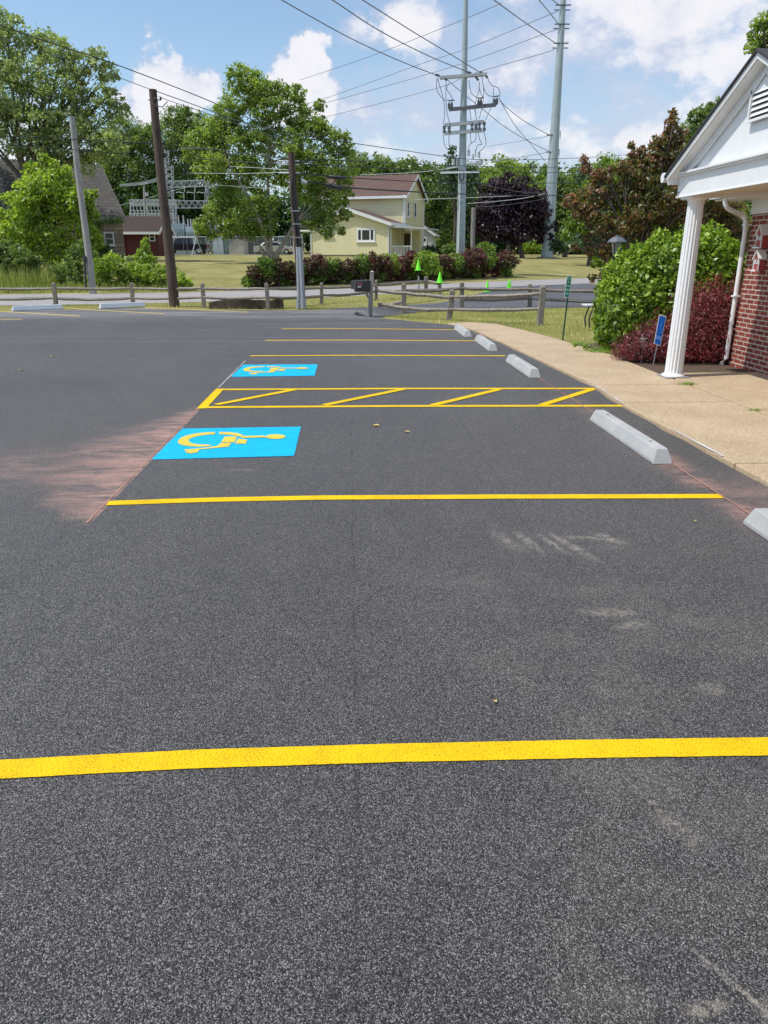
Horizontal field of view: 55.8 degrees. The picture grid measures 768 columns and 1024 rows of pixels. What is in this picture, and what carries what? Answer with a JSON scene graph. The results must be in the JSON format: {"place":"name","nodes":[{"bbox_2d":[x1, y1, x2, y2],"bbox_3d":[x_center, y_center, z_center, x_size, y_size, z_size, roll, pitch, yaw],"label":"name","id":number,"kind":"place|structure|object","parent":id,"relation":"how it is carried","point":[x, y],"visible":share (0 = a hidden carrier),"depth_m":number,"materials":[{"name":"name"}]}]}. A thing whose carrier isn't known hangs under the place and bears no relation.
{"place":"outdoors","nodes":[
{"label":"outdoors","id":0,"kind":"place"},
{"bbox_2d":[175,254,244,254],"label":"gravel drive","id":1,"kind":"structure","parent":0,"point":[210,254],"depth_m":89.46,"materials":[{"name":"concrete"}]},
{"bbox_2d":[173,238,209,253],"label":"pickup truck","id":2,"kind":"object","parent":1,"relation":"on","point":[180,243],"visible":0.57,"depth_m":85.53,"materials":[{"name":"black metal"}]},
{"bbox_2d":[253,242,292,254],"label":"parked car","id":3,"kind":"object","parent":1,"relation":"on","point":[286,250],"visible":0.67,"depth_m":84.72,"materials":[{"name":"white metal"}]},
{"bbox_2d":[0,273,742,305],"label":"road","id":4,"kind":"structure","parent":0,"point":[283,293],"depth_m":31.50,"materials":[{"name":"asphalt"}]},
{"bbox_2d":[0,245,746,468],"bbox_3d":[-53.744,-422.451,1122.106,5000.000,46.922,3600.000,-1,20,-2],"label":"ground","id":5,"kind":"structure","parent":0,"point":[224,271],"depth_m":40.72,"materials":[{"name":"plant"}]},
{"bbox_2d":[0,238,44,279],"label":"shrub","id":6,"kind":"object","parent":5,"relation":"on","point":[14,254],"visible":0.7,"depth_m":34.59,"materials":[{"name":"green plant"}]},
{"bbox_2d":[0,260,68,287],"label":"weeds","id":7,"kind":"object","parent":5,"relation":"on","point":[31,278],"visible":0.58,"depth_m":34.02,"materials":[{"name":"plant"}]},
{"bbox_2d":[0,152,104,271],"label":"bright tree","id":8,"kind":"object","parent":5,"relation":"on","point":[54,196],"visible":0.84,"depth_m":40.27,"materials":[{"name":"green plant"}]},
{"bbox_2d":[0,159,125,259],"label":"stone house","id":9,"kind":"structure","parent":5,"relation":"on","point":[108,206],"depth_m":55.72,"materials":[{"name":"grey"}]},
{"bbox_2d":[103,232,115,245],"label":"window","id":10,"kind":"structure","parent":9,"relation":"in","point":[110,238],"depth_m":55.55,"materials":[{"name":"grey glass"}]},
{"bbox_2d":[0,5,133,243],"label":"tall tree","id":11,"kind":"object","parent":5,"relation":"on","point":[12,70],"visible":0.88,"depth_m":49.08,"materials":[{"name":"green plant"}]},
{"bbox_2d":[47,238,102,284],"bbox_3d":[-15.049,-11.958,34.972,2.807,2.393,1.568,-1,20,-2],"label":"shrub","id":12,"kind":"object","parent":5,"relation":"on","point":[75,255],"visible":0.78,"depth_m":34.83,"materials":[{"name":"green plant"}]},
{"bbox_2d":[69,116,96,293],"bbox_3d":[-12.921,-12.868,30.910,0.318,7.125,0.460,12,23,30],"label":"utility pole","id":13,"kind":"object","parent":5,"relation":"on","point":[87,258],"visible":0.92,"depth_m":30.96,"materials":[{"name":"grey wood"}]},
{"bbox_2d":[0,280,181,293],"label":"weeds","id":14,"kind":"object","parent":5,"relation":"on","point":[58,291],"visible":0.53,"depth_m":33.27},
{"bbox_2d":[91,216,123,258],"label":"vine","id":15,"kind":"object","parent":5,"relation":"on","point":[99,223],"visible":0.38,"depth_m":53.54,"materials":[{"name":"green plant"}]},
{"bbox_2d":[86,112,170,215],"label":"leafy tree","id":16,"kind":"object","parent":5,"relation":"on","point":[135,167],"visible":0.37,"depth_m":108.77,"materials":[{"name":"green plant"}]},
{"bbox_2d":[83,249,194,287],"bbox_3d":[-11.611,-11.354,34.232,5.332,1.985,1.621,-1,20,-2],"label":"bramble","id":17,"kind":"object","parent":5,"relation":"on","point":[132,273],"visible":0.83,"depth_m":34.11,"materials":[{"name":"green plant"}]},
{"bbox_2d":[128,236,158,277],"bbox_3d":[-11.899,-12.358,35.859,1.382,2.523,1.142,9,22,25],"label":"shrub","id":18,"kind":"object","parent":5,"relation":"on","point":[144,250],"visible":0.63,"depth_m":35.64,"materials":[{"name":"green plant"}]},
{"bbox_2d":[142,182,148,215],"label":"utility pole","id":19,"kind":"object","parent":5,"relation":"on","point":[145,194],"visible":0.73,"depth_m":88.09,"materials":[{"name":"metal"}]},
{"bbox_2d":[122,216,175,255],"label":"red shed","id":20,"kind":"structure","parent":5,"relation":"on","point":[137,230],"depth_m":69.49,"materials":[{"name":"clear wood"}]},
{"bbox_2d":[129,199,176,223],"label":"bus structure","id":21,"kind":"object","parent":5,"relation":"on","point":[154,204],"visible":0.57,"depth_m":96.22,"materials":[{"name":"metal"}]},
{"bbox_2d":[148,89,179,306],"bbox_3d":[-6.931,-9.773,23.119,0.566,6.515,0.340,9,21,23],"label":"utility pole","id":22,"kind":"object","parent":5,"relation":"on","point":[172,283],"visible":0.96,"depth_m":23.02,"materials":[{"name":"brown wood"}]},
{"bbox_2d":[1,38,148,88],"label":"overhead wire","id":23,"kind":"object","parent":22,"relation":"attached to","point":[70,60],"visible":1,"depth_m":18.46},
{"bbox_2d":[0,135,152,143],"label":"overhead wire","id":24,"kind":"object","parent":22,"relation":"attached to","point":[75,139],"visible":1,"depth_m":21.98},
{"bbox_2d":[0,144,154,156],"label":"overhead wire","id":25,"kind":"object","parent":22,"relation":"attached to","point":[77,150],"visible":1,"depth_m":22.11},
{"bbox_2d":[156,91,275,130],"bbox_3d":[-5.192,-12.457,22.452,3.689,1.010,0.463,-5,20,-14],"label":"overhead wire","id":26,"kind":"object","parent":22,"relation":"attached to","point":[215,112],"visible":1,"depth_m":22.30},
{"bbox_2d":[162,144,287,159],"bbox_3d":[-4.877,-11.069,22.293,4.246,0.565,0.232,4,20,12],"label":"overhead wire","id":27,"kind":"object","parent":22,"relation":"attached to","point":[225,150],"visible":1,"depth_m":22.37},
{"bbox_2d":[164,157,285,163],"bbox_3d":[-4.913,-10.839,22.376,4.217,0.319,0.231,4,20,12],"label":"overhead wire","id":28,"kind":"object","parent":22,"relation":"attached to","point":[226,160],"visible":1,"depth_m":22.46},
{"bbox_2d":[159,96,348,157],"bbox_3d":[-4.095,-12.968,24.643,7.449,1.160,0.388,-18,26,-41],"label":"overhead wire","id":29,"kind":"object","parent":22,"relation":"attached to","point":[248,127],"visible":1,"depth_m":24.33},
{"bbox_2d":[171,215,187,253],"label":"transformer","id":30,"kind":"object","parent":5,"relation":"on","point":[179,229],"visible":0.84,"depth_m":96.92,"materials":[{"name":"metal"}]},
{"bbox_2d":[0,280,377,309],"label":"split rail fence","id":31,"kind":"object","parent":5,"relation":"on","point":[202,297],"visible":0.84,"depth_m":24.45,"materials":[{"name":"grey wood"}]},
{"bbox_2d":[164,150,216,247],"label":"lattice gantry","id":32,"kind":"object","parent":5,"relation":"on","point":[181,181],"visible":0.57,"depth_m":98.89,"materials":[{"name":"metal"}]},
{"bbox_2d":[138,104,243,226],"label":"leafy tree","id":33,"kind":"object","parent":5,"relation":"on","point":[179,124],"visible":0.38,"depth_m":108.31,"materials":[{"name":"green plant"}]},
{"bbox_2d":[185,219,197,253],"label":"transformer","id":34,"kind":"object","parent":5,"relation":"on","point":[188,229],"visible":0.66,"depth_m":97.10,"materials":[{"name":"metal"}]},
{"bbox_2d":[213,237,224,253],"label":"utility box","id":35,"kind":"object","parent":5,"relation":"on","point":[216,242],"visible":0.12,"depth_m":97.86,"materials":[{"name":"metal"}]},
{"bbox_2d":[224,235,236,253],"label":"utility box","id":36,"kind":"object","parent":5,"relation":"on","point":[226,244],"visible":0.1,"depth_m":97.76,"materials":[{"name":"metal"}]},
{"bbox_2d":[173,237,302,254],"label":"chain link fence","id":37,"kind":"object","parent":5,"relation":"on","point":[291,241],"visible":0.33,"depth_m":91.01,"materials":[{"name":"metal"}]},
{"bbox_2d":[0,290,476,310],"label":"verge grass","id":38,"kind":"structure","parent":5,"relation":"on","point":[309,300],"depth_m":25.73,"materials":[{"name":"plant"}]},
{"bbox_2d":[228,239,248,254],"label":"tan shed","id":39,"kind":"structure","parent":5,"relation":"on","point":[239,247],"depth_m":94.97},
{"bbox_2d":[209,299,283,308],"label":"timber curb","id":40,"kind":"structure","parent":5,"relation":"on","point":[247,304],"depth_m":23.24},
{"bbox_2d":[178,60,360,258],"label":"forked tree","id":41,"kind":"object","parent":5,"relation":"on","point":[213,138],"visible":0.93,"depth_m":48.96,"materials":[{"name":"green plant"}]},
{"bbox_2d":[278,153,305,308],"bbox_3d":[-2.836,-8.558,22.468,0.719,4.663,0.462,-1,20,-2],"label":"utility pole","id":42,"kind":"object","parent":5,"relation":"on","point":[298,253],"visible":0.98,"depth_m":22.41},
{"bbox_2d":[299,160,550,167],"bbox_3d":[6.157,-17.291,36.373,1.890,2.935,36.411,12,23,30],"label":"overhead wire","id":43,"kind":"object","parent":42,"relation":"attached to","point":[422,164],"visible":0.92,"depth_m":29.54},
{"bbox_2d":[295,179,581,195],"bbox_3d":[6.289,-15.922,36.049,1.483,1.949,35.365,12,23,30],"label":"telephone cable","id":44,"kind":"object","parent":42,"relation":"attached to","point":[334,186],"visible":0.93,"depth_m":26.32,"materials":[{"name":"black plastic"}]},
{"bbox_2d":[296,173,583,183],"bbox_3d":[7.799,-17.280,37.806,1.807,2.937,40.482,12,23,30],"label":"telephone cable","id":45,"kind":"object","parent":42,"relation":"attached to","point":[336,177],"visible":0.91,"depth_m":25.84,"materials":[{"name":"black plastic"}]},
{"bbox_2d":[299,164,581,172],"bbox_3d":[6.170,-17.135,36.430,1.889,2.767,36.427,12,23,30],"label":"overhead wire","id":46,"kind":"object","parent":42,"relation":"attached to","point":[439,170],"visible":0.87,"depth_m":31.22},
{"bbox_2d":[293,174,438,257],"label":"yellow house","id":47,"kind":"structure","parent":5,"relation":"on","point":[387,222],"depth_m":73.82,"materials":[{"name":"wood"}]},
{"bbox_2d":[357,228,374,241],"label":"window","id":48,"kind":"structure","parent":47,"relation":"in","point":[363,234],"depth_m":71.69,"materials":[{"name":"white glass"}]},
{"bbox_2d":[404,234,410,254],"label":"door","id":49,"kind":"structure","parent":47,"relation":"in","point":[407,237],"depth_m":74.03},
{"bbox_2d":[343,149,400,176],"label":"leafy tree","id":50,"kind":"object","parent":5,"relation":"on","point":[376,158],"visible":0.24,"depth_m":100.78,"materials":[{"name":"green plant"}]},
{"bbox_2d":[240,247,521,287],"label":"hedge","id":51,"kind":"object","parent":5,"relation":"on","point":[468,264],"visible":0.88,"depth_m":41.13,"materials":[{"name":"green plant"}]},
{"bbox_2d":[0,308,767,1023],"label":"parking lot","id":52,"kind":"structure","parent":5,"relation":"on","point":[284,622],"depth_m":2.92,"materials":[{"name":"asphalt"}]},
{"bbox_2d":[11,304,63,310],"bbox_3d":[-10.797,-6.374,22.603,1.494,0.153,0.200,-14,24,-34],"label":"wheel stop","id":53,"kind":"object","parent":52,"relation":"on","point":[37,307],"visible":1,"depth_m":22.52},
{"bbox_2d":[99,302,145,308],"bbox_3d":[-8.532,-6.750,23.658,1.494,0.153,0.200,-15,24,-35],"label":"wheel stop","id":54,"kind":"object","parent":52,"relation":"on","point":[120,305],"visible":1,"depth_m":23.57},
{"bbox_2d":[454,324,471,336],"bbox_3d":[1.735,-4.020,16.024,0.165,0.128,1.643,-1,20,-2],"label":"wheel stop","id":55,"kind":"object","parent":52,"relation":"on","point":[462,330],"visible":1,"depth_m":15.64,"materials":[{"name":"concrete"}]},
{"bbox_2d":[475,335,496,350],"bbox_3d":[1.931,-3.228,13.797,0.165,0.128,1.643,-1,20,-2],"label":"wheel stop","id":56,"kind":"object","parent":52,"relation":"on","point":[485,343],"visible":1,"depth_m":13.45,"materials":[{"name":"concrete"}]},
{"bbox_2d":[506,354,540,377],"bbox_3d":[2.091,-2.223,10.975,0.165,0.128,1.643,-1,20,-2],"label":"wheel stop","id":57,"kind":"object","parent":52,"relation":"on","point":[527,369],"visible":1,"depth_m":10.71,"materials":[{"name":"concrete"}]},
{"bbox_2d":[590,410,671,463],"bbox_3d":[2.279,-0.739,6.805,0.165,0.128,1.694,-1,20,-2],"label":"wheel stop","id":58,"kind":"object","parent":52,"relation":"on","point":[652,451],"visible":1,"depth_m":6.53,"materials":[{"name":"concrete"}]},
{"bbox_2d":[743,508,767,540],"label":"wheel stop","id":59,"kind":"object","parent":52,"relation":"on","point":[756,520],"visible":1,"depth_m":4.55,"materials":[{"name":"concrete"}]},
{"bbox_2d":[378,276,441,293],"bbox_3d":[1.173,-9.144,29.684,0.904,0.828,5.344,8,21,22],"label":"split rail fence","id":60,"kind":"object","parent":5,"relation":"on","point":[425,281],"visible":0.82,"depth_m":30.91,"materials":[{"name":"grey wood"}]},
{"bbox_2d":[394,154,457,248],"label":"leafy tree","id":61,"kind":"object","parent":5,"relation":"on","point":[435,207],"visible":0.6,"depth_m":98.53,"materials":[{"name":"green plant"}]},
{"bbox_2d":[411,249,442,276],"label":"green shrub","id":62,"kind":"object","parent":5,"relation":"on","point":[429,267],"visible":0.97,"depth_m":42.59,"materials":[{"name":"green plant"}]},
{"bbox_2d":[424,225,438,252],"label":"garage","id":63,"kind":"structure","parent":5,"relation":"on","point":[430,237],"depth_m":86.19,"materials":[{"name":"grey"}]},
{"bbox_2d":[111,172,752,254],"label":"woods","id":64,"kind":"object","parent":5,"relation":"on","point":[284,221],"visible":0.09,"depth_m":115.22,"materials":[{"name":"green plant"}]},
{"bbox_2d":[439,241,455,253],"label":"round bush","id":65,"kind":"object","parent":5,"relation":"on","point":[446,248],"visible":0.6,"depth_m":69.26,"materials":[{"name":"green plant"}]},
{"bbox_2d":[433,144,485,255],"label":"conifer","id":66,"kind":"object","parent":5,"relation":"on","point":[471,187],"visible":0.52,"depth_m":87.13,"materials":[{"name":"green plant"}]},
{"bbox_2d":[374,286,545,325],"bbox_3d":[1.845,-5.456,19.030,5.030,1.033,0.232,13,23,33],"label":"split rail fence","id":67,"kind":"object","parent":5,"relation":"on","point":[450,309],"visible":0.91,"depth_m":18.73,"materials":[{"name":"grey wood"}]},
{"bbox_2d":[435,0,499,258],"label":"steel monopole","id":68,"kind":"object","parent":5,"relation":"on","point":[463,123],"visible":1,"depth_m":48.72,"materials":[{"name":"metal"}]},
{"bbox_2d":[0,25,648,159],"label":"overhead wire","id":69,"kind":"object","parent":68,"relation":"attached to","point":[236,112],"visible":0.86,"depth_m":21.70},
{"bbox_2d":[282,0,435,74],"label":"overhead wire","id":70,"kind":"object","parent":68,"relation":"attached to","point":[353,39],"visible":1,"depth_m":40.50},
{"bbox_2d":[332,0,467,71],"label":"overhead wire","id":71,"kind":"object","parent":68,"relation":"attached to","point":[394,38],"visible":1,"depth_m":39.85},
{"bbox_2d":[362,0,479,72],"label":"overhead wire","id":72,"kind":"object","parent":68,"relation":"attached to","point":[417,34],"visible":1,"depth_m":40.35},
{"bbox_2d":[470,207,475,248],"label":"utility pole","id":73,"kind":"object","parent":5,"relation":"on","point":[473,214],"visible":0.56,"depth_m":48.32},
{"bbox_2d":[475,242,495,252],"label":"round bush","id":74,"kind":"object","parent":5,"relation":"on","point":[487,248],"visible":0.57,"depth_m":65.53,"materials":[{"name":"green plant"}]},
{"bbox_2d":[378,282,598,312],"bbox_3d":[3.922,-6.801,22.937,7.983,0.943,2.249,-3,20,-9],"label":"split rail fence","id":75,"kind":"object","parent":5,"relation":"on","point":[462,288],"visible":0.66,"depth_m":23.60,"materials":[{"name":"grey wood"}]},
{"bbox_2d":[380,307,604,352],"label":"lawn grass","id":76,"kind":"structure","parent":5,"relation":"on","point":[524,317],"depth_m":19.34,"materials":[{"name":"plant"}]},
{"bbox_2d":[473,156,543,251],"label":"leafy tree","id":77,"kind":"object","parent":5,"relation":"on","point":[500,166],"visible":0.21,"depth_m":93.62,"materials":[{"name":"green plant"}]},
{"bbox_2d":[465,170,560,257],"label":"purple tree","id":78,"kind":"object","parent":5,"relation":"on","point":[519,222],"visible":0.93,"depth_m":76.74,"materials":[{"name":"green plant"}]},
{"bbox_2d":[299,153,750,224],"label":"woods","id":79,"kind":"object","parent":5,"relation":"on","point":[539,177],"visible":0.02,"depth_m":126.30,"materials":[{"name":"green plant"}]},
{"bbox_2d":[522,240,541,252],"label":"round bush","id":80,"kind":"object","parent":5,"relation":"on","point":[533,248],"visible":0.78,"depth_m":86.22,"materials":[{"name":"green plant"}]},
{"bbox_2d":[537,0,570,258],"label":"steel monopole","id":81,"kind":"object","parent":5,"relation":"on","point":[551,182],"visible":0.88,"depth_m":74.93,"materials":[{"name":"metal"}]},
{"bbox_2d":[301,3,501,79],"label":"overhead wire","id":82,"kind":"object","parent":81,"relation":"attached to","point":[406,42],"visible":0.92,"depth_m":74.85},
{"bbox_2d":[281,48,555,126],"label":"overhead wire","id":83,"kind":"object","parent":81,"relation":"attached to","point":[445,85],"visible":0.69,"depth_m":80.09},
{"bbox_2d":[287,28,558,112],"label":"overhead wire","id":84,"kind":"object","parent":81,"relation":"attached to","point":[440,70],"visible":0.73,"depth_m":76.82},
{"bbox_2d":[308,10,558,103],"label":"overhead wire","id":85,"kind":"object","parent":81,"relation":"attached to","point":[446,55],"visible":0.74,"depth_m":74.13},
{"bbox_2d":[494,0,556,43],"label":"overhead wire","id":86,"kind":"object","parent":81,"relation":"attached to","point":[524,22],"visible":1,"depth_m":46.08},
{"bbox_2d":[548,237,569,258],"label":"round bush","id":87,"kind":"object","parent":5,"relation":"on","point":[557,245],"visible":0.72,"depth_m":78.56,"materials":[{"name":"green plant"}]},
{"bbox_2d":[537,167,596,256],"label":"leafy tree","id":88,"kind":"object","parent":5,"relation":"on","point":[562,214],"visible":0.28,"depth_m":83.96,"materials":[{"name":"green plant"}]},
{"bbox_2d":[562,275,571,340],"bbox_3d":[3.631,-4.042,14.466,0.119,1.297,0.052,-1,20,-2],"label":"sign","id":89,"kind":"object","parent":5,"relation":"on","point":[568,285],"visible":1,"depth_m":14.34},
{"bbox_2d":[562,167,603,265],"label":"conifer","id":90,"kind":"object","parent":5,"relation":"on","point":[576,236],"visible":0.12,"depth_m":64.85,"materials":[{"name":"green plant"}]},
{"bbox_2d":[582,304,592,327],"bbox_3d":[5.328,-4.675,17.254,1.200,0.525,0.389,-1,20,-2],"label":"garden bench","id":91,"kind":"object","parent":5,"relation":"on","point":[588,305],"visible":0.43,"depth_m":17.11,"materials":[{"name":"white metal"}]},
{"bbox_2d":[608,235,626,270],"bbox_3d":[4.397,-4.249,13.985,0.329,2.029,0.329,-1,20,-2],"label":"lamp post","id":92,"kind":"object","parent":5,"relation":"on","point":[616,241],"visible":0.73,"depth_m":13.63,"materials":[{"name":"black metal"}]},
{"bbox_2d":[559,107,752,282],"bbox_3d":[7.204,-7.564,18.979,5.590,5.232,2.639,-1,20,-2],"label":"copper tree","id":93,"kind":"object","parent":5,"relation":"on","point":[644,214],"visible":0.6,"depth_m":18.23,"materials":[{"name":"brown plant"}]},
{"bbox_2d":[586,342,750,373],"bbox_3d":[5.035,-2.629,12.323,3.337,0.050,4.415,7,21,20],"label":"planting bed","id":94,"kind":"object","parent":5,"relation":"on","point":[690,366],"visible":0.15,"depth_m":11.15,"materials":[{"name":"soil"}]},
{"bbox_2d":[653,315,665,364],"bbox_3d":[4.196,-2.615,11.124,0.142,0.810,0.100,-1,20,-2],"label":"accessible parking sign","id":95,"kind":"object","parent":94,"relation":"on","point":[659,329],"visible":0.99,"depth_m":11.03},
{"bbox_2d":[590,218,746,350],"bbox_3d":[4.959,-3.829,12.655,2.622,2.431,1.829,-1,20,-2],"label":"garden shrub","id":96,"kind":"object","parent":94,"relation":"on","point":[637,284],"visible":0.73,"depth_m":12.15,"materials":[{"name":"green plant"}]},
{"bbox_2d":[605,271,742,363],"bbox_3d":[4.962,-3.022,11.474,2.710,1.701,1.363,-1,20,-2],"label":"lace maple","id":97,"kind":"object","parent":94,"relation":"on","point":[712,346],"visible":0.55,"depth_m":11.35,"materials":[{"name":"red plant"}]},
{"bbox_2d":[592,135,751,232],"bbox_3d":[15.559,-16.150,38.670,9.001,8.215,4.351,-1,20,-2],"label":"green tree","id":98,"kind":"object","parent":5,"relation":"on","point":[608,160],"visible":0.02,"depth_m":37.98,"materials":[{"name":"green plant"}]},
{"bbox_2d":[679,96,719,206],"bbox_3d":[14.367,-13.457,31.288,4.124,8.083,2.780,16,25,38],"label":"green tree","id":99,"kind":"object","parent":5,"relation":"on","point":[698,119],"visible":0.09,"depth_m":30.24,"materials":[{"name":"green plant"}]},
{"bbox_2d":[709,198,767,374],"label":"brick building","id":100,"kind":"structure","parent":5,"relation":"on","point":[749,352],"depth_m":10.63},
{"bbox_2d":[750,250,766,271],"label":"birdhouse","id":101,"kind":"object","parent":100,"relation":"attached to","point":[759,258],"visible":1,"depth_m":10.28,"materials":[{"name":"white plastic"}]},
{"bbox_2d":[752,224,767,247],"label":"birdhouse","id":102,"kind":"object","parent":100,"relation":"attached to","point":[761,235],"visible":1,"depth_m":10.20,"materials":[{"name":"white wood"}]},
{"bbox_2d":[743,10,767,54],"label":"green tree","id":103,"kind":"object","parent":5,"relation":"on","point":[760,25],"visible":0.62,"depth_m":18.83,"materials":[{"name":"green plant"}]},
{"bbox_2d":[0,0,767,244],"label":"sky","id":104,"kind":"structure","parent":0,"point":[626,63],"materials":[{"name":"blue"}]},
{"bbox_2d":[328,283,597,317],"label":"driveway","id":105,"kind":"structure","parent":0,"point":[383,311],"depth_m":25.71,"materials":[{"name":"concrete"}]},
{"bbox_2d":[351,270,373,316],"bbox_3d":[-0.571,-6.006,20.045,0.738,1.279,0.240,-17,26,-39],"label":"mailbox","id":106,"kind":"object","parent":105,"relation":"on","point":[365,286],"visible":0.91,"depth_m":19.98,"materials":[{"name":"grey wood"}]},
{"bbox_2d":[448,322,767,486],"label":"sidewalk","id":107,"kind":"structure","parent":0,"point":[712,415],"depth_m":8.78,"materials":[{"name":"concrete"}]},
{"bbox_2d":[579,345,611,352],"bbox_3d":[3.748,-2.862,12.722,0.795,0.090,0.615,-1,20,-2],"label":"weed tuft","id":108,"kind":"object","parent":107,"relation":"on","point":[599,350],"visible":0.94,"depth_m":12.71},
{"bbox_2d":[656,48,767,377],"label":"gabled porch","id":109,"kind":"object","parent":107,"relation":"on","point":[723,153],"visible":1,"depth_m":8.53,"materials":[{"name":"white paint"}]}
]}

